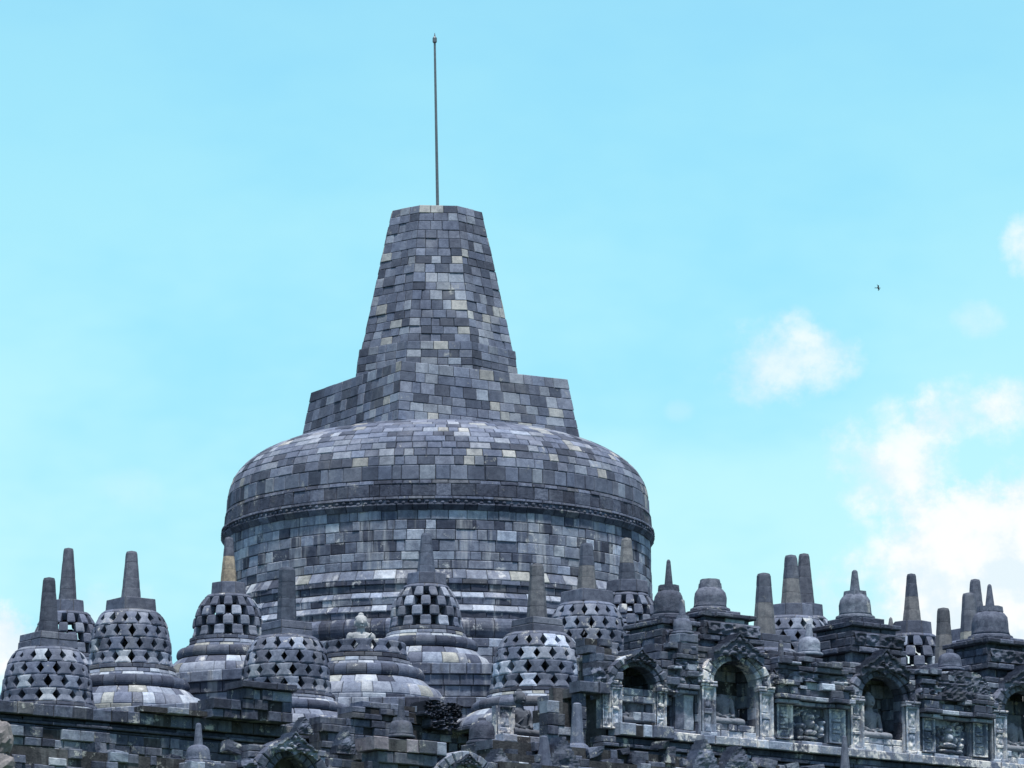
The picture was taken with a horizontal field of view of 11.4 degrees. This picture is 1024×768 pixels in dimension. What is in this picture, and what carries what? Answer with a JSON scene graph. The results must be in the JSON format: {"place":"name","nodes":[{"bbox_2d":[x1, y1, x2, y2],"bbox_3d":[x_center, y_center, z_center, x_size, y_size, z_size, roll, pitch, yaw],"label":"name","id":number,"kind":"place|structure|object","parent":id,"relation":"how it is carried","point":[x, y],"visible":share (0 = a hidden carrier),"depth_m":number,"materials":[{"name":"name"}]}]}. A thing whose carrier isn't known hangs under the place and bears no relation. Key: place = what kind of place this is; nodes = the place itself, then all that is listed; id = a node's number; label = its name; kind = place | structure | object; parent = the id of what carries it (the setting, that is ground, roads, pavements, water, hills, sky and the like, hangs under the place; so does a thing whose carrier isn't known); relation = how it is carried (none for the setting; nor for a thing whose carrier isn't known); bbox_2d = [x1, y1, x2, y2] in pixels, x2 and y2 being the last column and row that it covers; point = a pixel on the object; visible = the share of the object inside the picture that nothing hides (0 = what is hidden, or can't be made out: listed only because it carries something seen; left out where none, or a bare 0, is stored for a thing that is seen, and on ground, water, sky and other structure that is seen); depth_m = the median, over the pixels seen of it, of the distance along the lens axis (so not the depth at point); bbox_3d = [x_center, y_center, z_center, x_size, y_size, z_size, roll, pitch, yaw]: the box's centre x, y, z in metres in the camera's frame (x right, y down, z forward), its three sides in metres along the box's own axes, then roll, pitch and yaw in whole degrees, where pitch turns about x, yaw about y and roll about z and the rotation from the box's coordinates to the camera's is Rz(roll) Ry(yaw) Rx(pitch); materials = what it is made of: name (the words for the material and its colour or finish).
{"place":"outdoors","nodes":[
{"label":"outdoors","id":0,"kind":"place"},
{"bbox_2d":[10,736,588,767],"bbox_3d":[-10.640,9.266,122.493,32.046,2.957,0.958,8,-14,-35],"label":"balustrade","id":1,"kind":"object","parent":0,"point":[380,752],"visible":0.98,"depth_m":126.80,"materials":[{"name":"stone"}]},
{"bbox_2d":[0,720,14,767],"bbox_3d":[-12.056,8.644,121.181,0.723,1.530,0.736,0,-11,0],"label":"worn carving","id":2,"kind":"object","parent":1,"relation":"attached to","point":[6,746],"visible":1,"depth_m":121.00,"materials":[{"name":"stone"}]},
{"bbox_2d":[87,742,106,752],"bbox_3d":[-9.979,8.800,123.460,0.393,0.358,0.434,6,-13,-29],"label":"loose stone","id":3,"kind":"object","parent":1,"relation":"on","point":[100,747],"visible":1,"depth_m":123.31,"materials":[{"name":"grey stone"}]},
{"bbox_2d":[107,750,126,752],"bbox_3d":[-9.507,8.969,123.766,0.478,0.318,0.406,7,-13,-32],"label":"loose stone","id":4,"kind":"object","parent":1,"relation":"on","point":[116,751],"visible":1,"depth_m":123.64,"materials":[{"name":"grey stone"}]},
{"bbox_2d":[162,754,181,757],"bbox_3d":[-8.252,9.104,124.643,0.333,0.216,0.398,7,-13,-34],"label":"loose stone","id":5,"kind":"object","parent":1,"relation":"on","point":[171,756],"visible":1,"depth_m":124.50,"materials":[{"name":"grey stone"}]},
{"bbox_2d":[179,761,224,767],"bbox_3d":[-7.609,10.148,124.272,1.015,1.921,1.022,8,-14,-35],"label":"stone block","id":6,"kind":"structure","parent":1,"relation":"attached to","point":[193,764],"depth_m":124.02,"materials":[{"name":"grey stone"}]},
{"bbox_2d":[184,723,212,762],"bbox_3d":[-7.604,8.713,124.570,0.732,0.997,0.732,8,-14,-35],"label":"stupa","id":7,"kind":"object","parent":6,"relation":"on","point":[198,750],"visible":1,"depth_m":124.33,"materials":[{"name":"stone"}]},
{"bbox_2d":[233,732,339,767],"bbox_3d":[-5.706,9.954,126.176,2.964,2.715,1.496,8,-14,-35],"label":"arched niche","id":8,"kind":"object","parent":1,"relation":"attached to","point":[291,750],"visible":1,"depth_m":125.81,"materials":[{"name":"stone"}]},
{"bbox_3d":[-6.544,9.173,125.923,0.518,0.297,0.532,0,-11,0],"label":"loose stone","id":9,"kind":"object","parent":8,"relation":"on","visible":0},
{"bbox_2d":[220,739,242,754],"bbox_3d":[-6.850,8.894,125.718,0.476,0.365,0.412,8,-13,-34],"label":"loose stone","id":10,"kind":"object","parent":9,"relation":"on","point":[230,747],"visible":1,"depth_m":125.58,"materials":[{"name":"grey stone"}]},
{"bbox_2d":[330,730,356,755],"bbox_3d":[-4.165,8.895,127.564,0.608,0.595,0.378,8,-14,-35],"label":"gable stone","id":11,"kind":"object","parent":1,"relation":"on","point":[343,744],"visible":1,"depth_m":127.45,"materials":[{"name":"grey stone"}]},
{"bbox_2d":[386,698,414,739],"bbox_3d":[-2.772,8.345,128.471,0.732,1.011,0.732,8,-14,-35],"label":"stupa","id":12,"kind":"object","parent":1,"relation":"on","point":[400,727],"visible":1,"depth_m":128.24,"materials":[{"name":"stone"}]},
{"bbox_2d":[419,751,497,767],"bbox_3d":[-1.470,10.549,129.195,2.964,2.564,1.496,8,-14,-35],"label":"arched niche","id":13,"kind":"object","parent":1,"relation":"attached to","point":[462,759],"visible":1,"depth_m":128.84,"materials":[{"name":"stone"}]},
{"bbox_2d":[485,748,508,762],"bbox_3d":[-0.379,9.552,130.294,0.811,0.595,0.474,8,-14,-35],"label":"gable stone","id":14,"kind":"object","parent":1,"relation":"on","point":[496,755],"visible":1,"depth_m":130.18,"materials":[{"name":"grey stone"}]},
{"bbox_2d":[176,663,492,699],"bbox_3d":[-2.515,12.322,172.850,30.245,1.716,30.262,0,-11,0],"label":"round terrace","id":15,"kind":"structure","parent":0,"point":[459,679],"depth_m":158.22,"materials":[{"name":"stone"}]},
{"bbox_2d":[0,548,94,694],"bbox_3d":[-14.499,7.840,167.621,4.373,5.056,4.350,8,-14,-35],"label":"perforated stupa","id":16,"kind":"object","parent":15,"relation":"on","point":[73,614],"visible":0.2,"depth_m":167.23,"materials":[{"name":"stone"}]},
{"bbox_2d":[173,537,262,672],"bbox_3d":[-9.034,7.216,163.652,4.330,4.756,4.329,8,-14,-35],"label":"perforated stupa","id":17,"kind":"object","parent":15,"relation":"on","point":[226,644],"visible":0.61,"depth_m":162.68,"materials":[{"name":"stone"}]},
{"bbox_2d":[213,205,654,662],"bbox_3d":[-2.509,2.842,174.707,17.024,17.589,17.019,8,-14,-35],"label":"great stupa","id":18,"kind":"object","parent":15,"relation":"on","point":[446,426],"visible":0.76,"depth_m":169.05,"materials":[{"name":"stone"}]},
{"bbox_2d":[433,33,438,204],"bbox_3d":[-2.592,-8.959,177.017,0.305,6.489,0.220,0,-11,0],"label":"lightning rod","id":19,"kind":"object","parent":18,"relation":"on","point":[436,135],"visible":1,"depth_m":176.96,"materials":[{"name":"metal"}]},
{"bbox_2d":[382,533,490,663],"bbox_3d":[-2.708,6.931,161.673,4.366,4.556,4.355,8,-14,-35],"label":"perforated stupa","id":20,"kind":"object","parent":15,"relation":"on","point":[444,639],"visible":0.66,"depth_m":160.69,"materials":[{"name":"stone"}]},
{"bbox_2d":[606,538,653,634],"bbox_3d":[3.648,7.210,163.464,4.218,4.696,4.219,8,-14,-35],"label":"perforated stupa","id":21,"kind":"object","parent":15,"relation":"on","point":[626,587],"visible":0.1,"depth_m":162.99,"materials":[{"name":"stone"}]},
{"bbox_2d":[798,553,827,624],"bbox_3d":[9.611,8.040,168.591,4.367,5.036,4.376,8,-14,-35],"label":"perforated stupa","id":22,"kind":"object","parent":15,"relation":"on","point":[805,582],"visible":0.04,"depth_m":168.64,"materials":[{"name":"stone"}]},
{"bbox_2d":[0,0,1023,692],"label":"sky","id":23,"kind":"structure","parent":0,"point":[694,212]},
{"bbox_2d":[476,739,800,767],"bbox_3d":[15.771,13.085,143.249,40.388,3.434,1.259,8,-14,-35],"label":"ruined wall","id":24,"kind":"structure","parent":0,"point":[521,752],"depth_m":133.36,"materials":[{"name":"stone"}]},
{"bbox_2d":[537,736,551,765],"bbox_3d":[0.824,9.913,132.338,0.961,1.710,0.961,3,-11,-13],"label":"stone spire","id":25,"kind":"structure","parent":24,"relation":"on","point":[544,750],"depth_m":132.30,"materials":[{"name":"grey stone"}]},
{"bbox_2d":[549,736,579,766],"bbox_3d":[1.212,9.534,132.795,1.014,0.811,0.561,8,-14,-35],"label":"gable stone","id":26,"kind":"object","parent":24,"relation":"on","point":[561,752],"visible":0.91,"depth_m":132.61,"materials":[{"name":"grey stone"}]},
{"bbox_2d":[570,703,588,747],"bbox_3d":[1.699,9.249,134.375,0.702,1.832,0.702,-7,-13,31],"label":"stone spire","id":27,"kind":"structure","parent":24,"relation":"on","point":[576,737],"depth_m":134.31,"materials":[{"name":"grey stone"}]},
{"bbox_2d":[586,746,604,758],"bbox_3d":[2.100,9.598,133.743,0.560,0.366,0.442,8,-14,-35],"label":"loose stone","id":28,"kind":"object","parent":24,"relation":"on","point":[591,752],"visible":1,"depth_m":133.54,"materials":[{"name":"grey stone"}]},
{"bbox_2d":[597,758,618,762],"bbox_3d":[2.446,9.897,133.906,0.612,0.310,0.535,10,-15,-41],"label":"loose stone","id":29,"kind":"object","parent":24,"relation":"on","point":[613,760],"visible":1,"depth_m":133.78,"materials":[{"name":"grey stone"}]},
{"bbox_2d":[616,747,629,754],"bbox_3d":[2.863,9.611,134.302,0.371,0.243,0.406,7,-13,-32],"label":"loose stone","id":30,"kind":"object","parent":24,"relation":"on","point":[624,751],"visible":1,"depth_m":134.14,"materials":[{"name":"grey stone"}]},
{"bbox_2d":[627,753,645,764],"bbox_3d":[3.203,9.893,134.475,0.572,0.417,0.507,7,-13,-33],"label":"loose stone","id":31,"kind":"object","parent":24,"relation":"on","point":[633,758],"visible":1,"depth_m":134.23,"materials":[{"name":"grey stone"}]},
{"bbox_2d":[658,747,675,757],"bbox_3d":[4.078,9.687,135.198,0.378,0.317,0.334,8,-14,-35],"label":"loose stone","id":32,"kind":"object","parent":24,"relation":"on","point":[670,750],"visible":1,"depth_m":135.09,"materials":[{"name":"grey stone"}]},
{"bbox_2d":[649,741,668,749],"bbox_3d":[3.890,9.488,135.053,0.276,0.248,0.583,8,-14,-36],"label":"loose stone","id":33,"kind":"object","parent":32,"relation":"on","point":[659,745],"visible":1,"depth_m":134.91,"materials":[{"name":"grey stone"}]},
{"bbox_2d":[679,758,687,767],"bbox_3d":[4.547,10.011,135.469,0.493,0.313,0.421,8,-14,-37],"label":"loose stone","id":34,"kind":"object","parent":24,"relation":"on","point":[683,762],"visible":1,"depth_m":135.25,"materials":[{"name":"grey stone"}]},
{"bbox_2d":[684,739,718,767],"bbox_3d":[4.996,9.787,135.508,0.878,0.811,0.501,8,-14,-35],"label":"gable stone","id":35,"kind":"object","parent":24,"relation":"on","point":[700,754],"visible":1,"depth_m":135.34,"materials":[{"name":"grey stone"}]},
{"bbox_2d":[717,745,752,767],"bbox_3d":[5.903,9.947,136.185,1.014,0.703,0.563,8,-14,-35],"label":"gable stone","id":36,"kind":"object","parent":24,"relation":"on","point":[734,756],"visible":1,"depth_m":135.99,"materials":[{"name":"grey stone"}]},
{"bbox_2d":[752,757,777,767],"bbox_3d":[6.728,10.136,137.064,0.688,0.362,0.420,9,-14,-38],"label":"loose stone","id":37,"kind":"object","parent":24,"relation":"on","point":[765,763],"visible":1,"depth_m":136.90,"materials":[{"name":"grey stone"}]},
{"bbox_2d":[783,762,798,767],"bbox_3d":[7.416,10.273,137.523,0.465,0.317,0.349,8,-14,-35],"label":"loose stone","id":38,"kind":"object","parent":24,"relation":"on","point":[793,765],"visible":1,"depth_m":137.42,"materials":[{"name":"grey stone"}]},
{"bbox_2d":[590,732,1023,767],"bbox_3d":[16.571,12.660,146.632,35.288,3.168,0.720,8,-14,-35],"label":"wall plinth","id":39,"kind":"structure","parent":24,"relation":"on","point":[781,753],"depth_m":140.46,"materials":[{"name":"stone"}]},
{"bbox_2d":[575,638,686,740],"bbox_3d":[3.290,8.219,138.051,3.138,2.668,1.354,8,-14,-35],"label":"niche wall","id":40,"kind":"structure","parent":39,"relation":"on","point":[609,714],"depth_m":137.47,"materials":[{"name":"stone"}]},
{"bbox_2d":[577,649,686,706],"bbox_3d":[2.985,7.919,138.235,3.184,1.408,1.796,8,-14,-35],"label":"arched niche","id":41,"kind":"object","parent":40,"relation":"attached to","point":[641,670],"visible":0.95,"depth_m":137.88,"materials":[{"name":"stone"}]},
{"bbox_2d":[622,702,651,724],"bbox_3d":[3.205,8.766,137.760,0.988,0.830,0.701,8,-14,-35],"label":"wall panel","id":42,"kind":"object","parent":40,"relation":"on","point":[630,707],"visible":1,"depth_m":137.64,"materials":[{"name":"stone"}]},
{"bbox_2d":[618,615,715,677],"bbox_3d":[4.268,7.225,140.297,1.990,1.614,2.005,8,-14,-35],"label":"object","id":43,"kind":"structure","parent":40,"relation":"on","point":[658,630],"depth_m":139.82,"materials":[{"name":"stone"}]},
{"bbox_2d":[650,559,682,617],"bbox_3d":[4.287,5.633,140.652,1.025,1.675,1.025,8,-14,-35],"label":"stupa","id":44,"kind":"object","parent":43,"relation":"on","point":[668,597],"visible":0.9,"depth_m":140.29,"materials":[{"name":"stone"}]},
{"bbox_2d":[664,642,699,733],"bbox_3d":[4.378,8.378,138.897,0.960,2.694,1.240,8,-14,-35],"label":"niche wall","id":45,"kind":"structure","parent":39,"relation":"on","point":[680,718],"depth_m":138.58,"materials":[{"name":"stone"}]},
{"bbox_2d":[669,633,697,684],"bbox_3d":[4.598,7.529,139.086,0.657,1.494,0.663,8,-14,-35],"label":"stone block","id":46,"kind":"structure","parent":45,"relation":"on","point":[685,640],"depth_m":138.88,"materials":[{"name":"grey stone"}]},
{"bbox_2d":[671,599,693,633],"bbox_3d":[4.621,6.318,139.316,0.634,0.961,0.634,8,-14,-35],"label":"stupa","id":47,"kind":"object","parent":46,"relation":"on","point":[682,623],"visible":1,"depth_m":139.10,"materials":[{"name":"stone"}]},
{"bbox_2d":[688,633,783,740],"bbox_3d":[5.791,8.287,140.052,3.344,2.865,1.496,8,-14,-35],"label":"arched niche","id":48,"kind":"object","parent":39,"relation":"on","point":[745,683],"visible":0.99,"depth_m":139.95,"materials":[{"name":"stone"}]},
{"bbox_2d":[686,608,763,665],"bbox_3d":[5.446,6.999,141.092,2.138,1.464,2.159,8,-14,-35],"label":"roof turret","id":49,"kind":"object","parent":48,"relation":"on","point":[717,626],"visible":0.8,"depth_m":140.36,"materials":[{"name":"stone"}]},
{"bbox_2d":[690,578,729,610],"bbox_3d":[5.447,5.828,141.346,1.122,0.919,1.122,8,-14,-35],"label":"stupa","id":50,"kind":"object","parent":49,"relation":"on","point":[710,593],"visible":0.96,"depth_m":140.99,"materials":[{"name":"stone"}]},
{"bbox_2d":[716,694,744,725],"bbox_3d":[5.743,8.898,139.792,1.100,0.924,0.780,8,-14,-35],"label":"seated statue","id":51,"kind":"object","parent":48,"relation":"in","point":[725,711],"visible":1,"depth_m":139.69,"materials":[{"name":"stone"}]},
{"bbox_2d":[760,650,855,746],"bbox_3d":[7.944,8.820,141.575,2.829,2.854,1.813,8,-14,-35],"label":"niche wall","id":52,"kind":"structure","parent":39,"relation":"on","point":[812,702],"depth_m":141.21,"materials":[{"name":"stone"}]},
{"bbox_2d":[778,640,789,673],"bbox_3d":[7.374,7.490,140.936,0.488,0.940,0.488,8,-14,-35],"label":"stupa","id":53,"kind":"object","parent":52,"relation":"on","point":[780,649],"visible":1,"depth_m":140.91,"materials":[{"name":"stone"}]},
{"bbox_2d":[797,623,822,657],"bbox_3d":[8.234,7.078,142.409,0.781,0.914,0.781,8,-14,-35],"label":"stupa","id":54,"kind":"object","parent":52,"relation":"on","point":[808,643],"visible":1,"depth_m":142.15,"materials":[{"name":"stone"}]},
{"bbox_2d":[836,649,929,754],"bbox_3d":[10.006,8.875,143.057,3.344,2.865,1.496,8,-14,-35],"label":"arched niche","id":55,"kind":"object","parent":39,"relation":"on","point":[895,693],"visible":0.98,"depth_m":142.96,"materials":[{"name":"stone"}]},
{"bbox_2d":[812,616,905,681],"bbox_3d":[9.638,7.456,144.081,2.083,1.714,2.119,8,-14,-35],"label":"roof turret","id":56,"kind":"object","parent":55,"relation":"on","point":[855,639],"visible":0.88,"depth_m":143.42,"materials":[{"name":"stone"}]},
{"bbox_2d":[835,570,874,618],"bbox_3d":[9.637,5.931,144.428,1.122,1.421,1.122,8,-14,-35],"label":"stupa","id":57,"kind":"object","parent":56,"relation":"on","point":[854,600],"visible":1,"depth_m":144.05,"materials":[{"name":"stone"}]},
{"bbox_2d":[864,692,892,739],"bbox_3d":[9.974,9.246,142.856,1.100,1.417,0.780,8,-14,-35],"label":"seated statue","id":58,"kind":"object","parent":55,"relation":"on","point":[872,720],"visible":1,"depth_m":142.75,"materials":[{"name":"stone"}]},
{"bbox_2d":[906,665,998,760],"bbox_3d":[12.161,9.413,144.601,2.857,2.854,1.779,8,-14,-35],"label":"niche wall","id":59,"kind":"structure","parent":39,"relation":"on","point":[948,729],"depth_m":144.09,"materials":[{"name":"stone"}]},
{"bbox_2d":[938,649,964,670],"bbox_3d":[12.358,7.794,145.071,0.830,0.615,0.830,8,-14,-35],"label":"stupa","id":60,"kind":"object","parent":59,"relation":"on","point":[949,660],"visible":1,"depth_m":144.79,"materials":[{"name":"stone"}]},
{"bbox_2d":[936,670,988,701],"bbox_3d":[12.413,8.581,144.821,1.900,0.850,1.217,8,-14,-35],"label":"shell slab","id":61,"kind":"structure","parent":59,"relation":"on","point":[962,686],"depth_m":144.27,"materials":[{"name":"stone"}]},
{"bbox_2d":[983,665,1023,763],"bbox_3d":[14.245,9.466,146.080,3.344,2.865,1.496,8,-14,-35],"label":"arched niche","id":62,"kind":"object","parent":39,"relation":"on","point":[1010,709],"visible":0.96,"depth_m":145.29,"materials":[{"name":"stone"}]},
{"bbox_2d":[942,635,1023,695],"bbox_3d":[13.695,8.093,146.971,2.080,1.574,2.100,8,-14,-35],"label":"roof turret","id":63,"kind":"object","parent":62,"relation":"on","point":[991,656],"visible":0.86,"depth_m":146.16,"materials":[{"name":"stone"}]},
{"bbox_2d":[968,584,1012,638],"bbox_3d":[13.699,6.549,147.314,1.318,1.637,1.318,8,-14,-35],"label":"stupa","id":64,"kind":"object","parent":63,"relation":"on","point":[990,618],"visible":0.91,"depth_m":146.86,"materials":[{"name":"stone"}]},
{"bbox_2d":[1007,723,1023,751],"bbox_3d":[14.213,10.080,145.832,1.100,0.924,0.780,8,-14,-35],"label":"seated statue","id":65,"kind":"object","parent":62,"relation":"in","point":[1014,734],"visible":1,"depth_m":145.73,"materials":[{"name":"stone"}]},
{"bbox_2d":[800,764,824,767],"bbox_3d":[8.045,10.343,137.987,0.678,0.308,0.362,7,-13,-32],"label":"loose stone","id":66,"kind":"object","parent":24,"relation":"on","point":[818,766],"visible":1,"depth_m":137.88,"materials":[{"name":"grey stone"}]},
{"bbox_2d":[840,736,849,767],"bbox_3d":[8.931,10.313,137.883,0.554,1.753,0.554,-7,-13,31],"label":"stone spire","id":67,"kind":"structure","parent":24,"relation":"on","point":[844,762],"depth_m":137.88,"materials":[{"name":"grey stone"}]},
{"bbox_3d":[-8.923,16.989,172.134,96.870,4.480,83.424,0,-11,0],"label":"plateau","id":68,"kind":"object","parent":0,"visible":0},
{"bbox_2d":[0,577,96,708],"bbox_3d":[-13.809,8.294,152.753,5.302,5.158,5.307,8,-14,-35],"label":"perforated stupa","id":69,"kind":"object","parent":68,"relation":"on","point":[50,656],"visible":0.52,"depth_m":151.83,"materials":[{"name":"stone"}]},
{"bbox_2d":[0,700,308,761],"bbox_3d":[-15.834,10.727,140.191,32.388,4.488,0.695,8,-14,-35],"label":"retaining wall","id":70,"kind":"structure","parent":68,"relation":"on","point":[71,727],"depth_m":143.88,"materials":[{"name":"stone"}]},
{"bbox_2d":[134,680,296,724],"bbox_3d":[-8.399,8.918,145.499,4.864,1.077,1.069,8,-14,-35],"label":"broken parapet","id":71,"kind":"structure","parent":70,"relation":"on","point":[247,701],"depth_m":145.78,"materials":[{"name":"stone"}]},
{"bbox_2d":[98,697,485,715],"bbox_3d":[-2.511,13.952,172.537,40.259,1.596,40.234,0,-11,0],"label":"round terrace","id":72,"kind":"structure","parent":68,"relation":"on","point":[466,703],"depth_m":152.98,"materials":[{"name":"stone"}]},
{"bbox_2d":[88,551,199,708],"bbox_3d":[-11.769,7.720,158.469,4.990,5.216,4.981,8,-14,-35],"label":"perforated stupa","id":73,"kind":"object","parent":72,"relation":"on","point":[130,656],"visible":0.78,"depth_m":157.29,"materials":[{"name":"stone"}]},
{"bbox_2d":[322,638,441,697],"bbox_3d":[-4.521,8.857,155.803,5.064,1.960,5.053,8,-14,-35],"label":"perforated stupa","id":74,"kind":"object","parent":72,"relation":"on","point":[382,668],"visible":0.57,"depth_m":154.23,"materials":[{"name":"stone"}]},
{"bbox_2d":[346,613,374,648],"bbox_3d":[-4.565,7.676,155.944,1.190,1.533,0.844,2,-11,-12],"label":"seated statue","id":75,"kind":"object","parent":74,"relation":"on","point":[360,623],"visible":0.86,"depth_m":155.96,"materials":[{"name":"stone"}]},
{"bbox_2d":[551,543,626,656],"bbox_3d":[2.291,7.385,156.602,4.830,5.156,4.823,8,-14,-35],"label":"perforated stupa","id":76,"kind":"object","parent":72,"relation":"on","point":[581,605],"visible":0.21,"depth_m":155.94,"materials":[{"name":"stone"}]},
{"bbox_2d":[773,555,824,651],"bbox_3d":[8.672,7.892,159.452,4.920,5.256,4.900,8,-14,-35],"label":"perforated stupa","id":77,"kind":"object","parent":72,"relation":"on","point":[793,615],"visible":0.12,"depth_m":159.01,"materials":[{"name":"stone"}]},
{"bbox_2d":[888,617,900,662],"bbox_3d":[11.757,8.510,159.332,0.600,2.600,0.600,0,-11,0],"label":"stone finial","id":78,"kind":"object","parent":72,"relation":"on","point":[891,623],"visible":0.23,"depth_m":159.49,"materials":[{"name":"grey stone"}]},
{"bbox_2d":[893,573,935,666],"bbox_3d":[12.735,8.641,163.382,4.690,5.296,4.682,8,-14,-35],"label":"perforated stupa","id":79,"kind":"object","parent":72,"relation":"on","point":[916,632],"visible":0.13,"depth_m":162.99,"materials":[{"name":"stone"}]},
{"bbox_2d":[951,579,1023,729],"bbox_3d":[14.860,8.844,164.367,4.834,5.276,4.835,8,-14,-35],"label":"perforated stupa","id":80,"kind":"object","parent":72,"relation":"on","point":[975,587],"visible":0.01,"depth_m":164.59,"materials":[{"name":"stone"}]},
{"bbox_2d":[241,566,347,725],"bbox_3d":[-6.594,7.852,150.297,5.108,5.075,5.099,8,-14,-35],"label":"perforated stupa","id":81,"kind":"object","parent":68,"relation":"on","point":[283,643],"visible":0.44,"depth_m":149.30,"materials":[{"name":"stone"}]},
{"bbox_2d":[290,717,313,735],"bbox_3d":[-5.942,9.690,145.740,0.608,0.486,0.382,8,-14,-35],"label":"gable stone","id":82,"kind":"object","parent":68,"relation":"on","point":[301,725],"visible":0.95,"depth_m":145.64,"materials":[{"name":"grey stone"}]},
{"bbox_2d":[309,701,468,761],"bbox_3d":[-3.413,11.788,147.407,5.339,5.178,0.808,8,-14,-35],"label":"parapet","id":83,"kind":"structure","parent":68,"relation":"on","point":[360,719],"depth_m":147.00,"materials":[{"name":"stone"}]},
{"bbox_2d":[410,700,462,731],"bbox_3d":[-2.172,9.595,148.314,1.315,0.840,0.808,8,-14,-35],"label":"carved fragment","id":84,"kind":"object","parent":83,"relation":"on","point":[439,715],"visible":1,"depth_m":148.01,"materials":[{"name":"stone"}]},
{"bbox_2d":[461,743,476,753],"bbox_3d":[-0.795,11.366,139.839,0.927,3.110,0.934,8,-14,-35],"label":"stone block","id":85,"kind":"structure","parent":68,"relation":"on","point":[470,748],"depth_m":139.89,"materials":[{"name":"grey stone"}]},
{"bbox_2d":[466,718,494,744],"bbox_3d":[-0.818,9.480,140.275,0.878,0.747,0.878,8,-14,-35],"label":"stupa","id":86,"kind":"object","parent":85,"relation":"on","point":[481,729],"visible":0.82,"depth_m":139.99,"materials":[{"name":"stone"}]},
{"bbox_2d":[452,563,579,733],"bbox_3d":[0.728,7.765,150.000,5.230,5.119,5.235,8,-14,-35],"label":"perforated stupa","id":87,"kind":"object","parent":68,"relation":"on","point":[535,657],"visible":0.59,"depth_m":148.94,"materials":[{"name":"stone"}]},
{"bbox_2d":[492,695,548,742],"bbox_3d":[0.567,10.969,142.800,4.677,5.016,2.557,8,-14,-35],"label":"ruined niche","id":88,"kind":"object","parent":68,"relation":"on","point":[503,720],"visible":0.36,"depth_m":141.50,"materials":[{"name":"stone"}]},
{"bbox_2d":[510,689,539,736],"bbox_3d":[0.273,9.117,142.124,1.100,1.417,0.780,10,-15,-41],"label":"seated statue","id":89,"kind":"object","parent":88,"relation":"on","point":[523,718],"visible":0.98,"depth_m":142.01,"materials":[{"name":"stone"}]},
{"bbox_2d":[539,681,610,746],"bbox_3d":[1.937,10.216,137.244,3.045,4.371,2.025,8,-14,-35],"label":"stair gate","id":90,"kind":"structure","parent":68,"relation":"on","point":[555,713],"depth_m":136.59,"materials":[{"name":"stone"}]},
{"bbox_2d":[754,573,796,652],"bbox_3d":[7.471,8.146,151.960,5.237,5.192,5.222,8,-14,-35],"label":"perforated stupa","id":91,"kind":"object","parent":68,"relation":"on","point":[765,620],"visible":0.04,"depth_m":151.97,"materials":[{"name":"stone"}]},
{"bbox_2d":[923,607,951,667],"bbox_3d":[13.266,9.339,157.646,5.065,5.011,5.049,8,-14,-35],"label":"perforated stupa","id":92,"kind":"object","parent":68,"relation":"on","point":[943,632],"depth_m":157.79,"materials":[{"name":"stone"}]},
{"bbox_2d":[960,592,976,639],"bbox_3d":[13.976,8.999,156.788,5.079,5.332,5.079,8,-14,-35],"label":"perforated stupa","id":93,"kind":"object","parent":68,"relation":"on","point":[969,609],"visible":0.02,"depth_m":157.00,"materials":[{"name":"stone"}]}
]}

